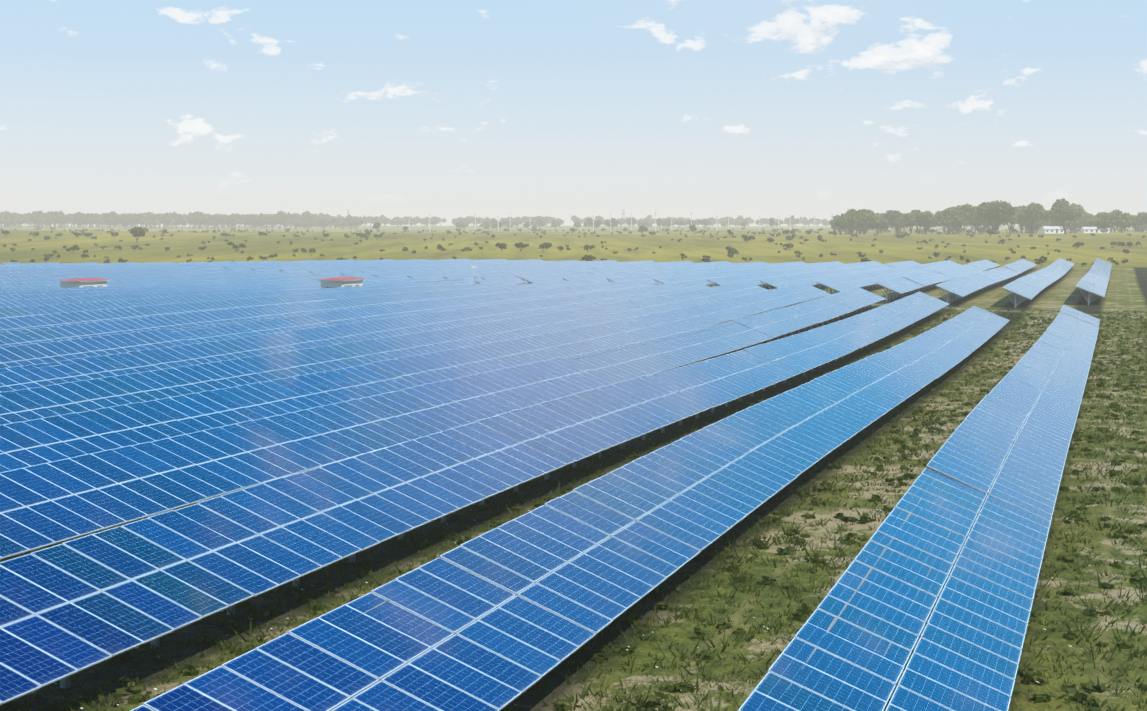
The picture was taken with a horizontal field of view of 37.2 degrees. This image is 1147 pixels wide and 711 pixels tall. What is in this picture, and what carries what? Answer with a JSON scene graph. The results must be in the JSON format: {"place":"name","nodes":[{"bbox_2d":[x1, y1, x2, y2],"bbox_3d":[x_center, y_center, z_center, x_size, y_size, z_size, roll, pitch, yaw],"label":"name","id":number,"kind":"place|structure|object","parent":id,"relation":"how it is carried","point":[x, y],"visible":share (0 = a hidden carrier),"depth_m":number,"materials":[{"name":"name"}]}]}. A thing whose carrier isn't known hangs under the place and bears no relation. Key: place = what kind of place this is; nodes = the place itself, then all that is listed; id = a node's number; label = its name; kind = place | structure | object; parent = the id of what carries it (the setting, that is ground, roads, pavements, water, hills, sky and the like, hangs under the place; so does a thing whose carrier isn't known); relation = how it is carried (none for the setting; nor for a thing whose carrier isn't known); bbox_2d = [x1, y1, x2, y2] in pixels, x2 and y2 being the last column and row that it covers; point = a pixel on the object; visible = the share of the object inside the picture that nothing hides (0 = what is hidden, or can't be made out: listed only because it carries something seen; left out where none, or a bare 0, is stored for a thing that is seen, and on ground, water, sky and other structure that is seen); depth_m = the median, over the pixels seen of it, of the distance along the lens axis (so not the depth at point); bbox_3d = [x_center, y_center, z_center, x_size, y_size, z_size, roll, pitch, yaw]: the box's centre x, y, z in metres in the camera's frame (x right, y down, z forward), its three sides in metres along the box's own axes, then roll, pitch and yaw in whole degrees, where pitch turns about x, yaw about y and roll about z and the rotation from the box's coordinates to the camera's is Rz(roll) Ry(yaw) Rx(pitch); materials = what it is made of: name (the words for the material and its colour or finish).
{"place":"outdoors","nodes":[
{"label":"outdoors","id":0,"kind":"place"},
{"bbox_2d":[0,225,1146,710],"bbox_3d":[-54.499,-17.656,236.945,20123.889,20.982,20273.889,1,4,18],"label":"terrain","id":1,"kind":"structure","parent":0,"point":[1126,289],"depth_m":54.38,"materials":[{"name":"green plant"}]},
{"bbox_2d":[57,278,109,287],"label":"transformer kiosk","id":2,"kind":"object","parent":1,"relation":"on","point":[83,282],"visible":0.25,"depth_m":191.36,"materials":[{"name":"white metal"}]},
{"bbox_2d":[318,277,365,287],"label":"transformer kiosk","id":3,"kind":"object","parent":1,"relation":"on","point":[341,282],"visible":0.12,"depth_m":186.11,"materials":[{"name":"white metal"}]},
{"bbox_2d":[1,260,1102,697],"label":"panel racking","id":4,"kind":"object","parent":1,"relation":"on","point":[65,682],"visible":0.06,"depth_m":86.31,"materials":[{"name":"silver metal"}]},
{"bbox_2d":[0,258,1111,710],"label":"solar panels","id":5,"kind":"object","parent":4,"relation":"on","point":[316,440],"visible":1,"depth_m":50.35,"materials":[{"name":"blue glass"}]},
{"bbox_2d":[0,311,1146,710],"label":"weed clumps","id":6,"kind":"object","parent":1,"relation":"on","point":[806,611],"visible":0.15,"depth_m":44.67,"materials":[{"name":"green plant"}]},
{"bbox_2d":[0,198,1146,265],"bbox_3d":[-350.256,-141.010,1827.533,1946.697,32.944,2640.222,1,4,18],"label":"trees","id":7,"kind":"object","parent":1,"relation":"on","point":[1032,229],"visible":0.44,"depth_m":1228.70,"materials":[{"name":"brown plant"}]},
{"bbox_2d":[0,306,1146,710],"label":"grass tufts","id":8,"kind":"object","parent":1,"relation":"on","point":[762,584],"visible":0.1,"depth_m":42.39,"materials":[{"name":"green plant"}]},
{"bbox_2d":[54,356,1129,708],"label":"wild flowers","id":9,"kind":"object","parent":1,"relation":"on","point":[628,646],"visible":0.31,"depth_m":35.89,"materials":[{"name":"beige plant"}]},
{"bbox_2d":[429,212,1067,232],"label":"utility poles","id":10,"kind":"object","parent":1,"relation":"on","point":[728,217],"visible":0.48,"depth_m":1526.12,"materials":[{"name":"white concrete"}]},
{"bbox_2d":[1040,226,1063,233],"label":"building","id":11,"kind":"structure","parent":1,"relation":"on","point":[1051,229],"depth_m":1008.95,"materials":[{"name":"white paint"}]},
{"bbox_2d":[1080,227,1109,232],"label":"building","id":12,"kind":"structure","parent":1,"relation":"on","point":[1089,230],"depth_m":1029.57,"materials":[{"name":"white paint"}]},
{"bbox_2d":[0,0,1146,225],"label":"sky","id":13,"kind":"structure","parent":0,"point":[449,110],"materials":[{"name":"blue"}]}
]}

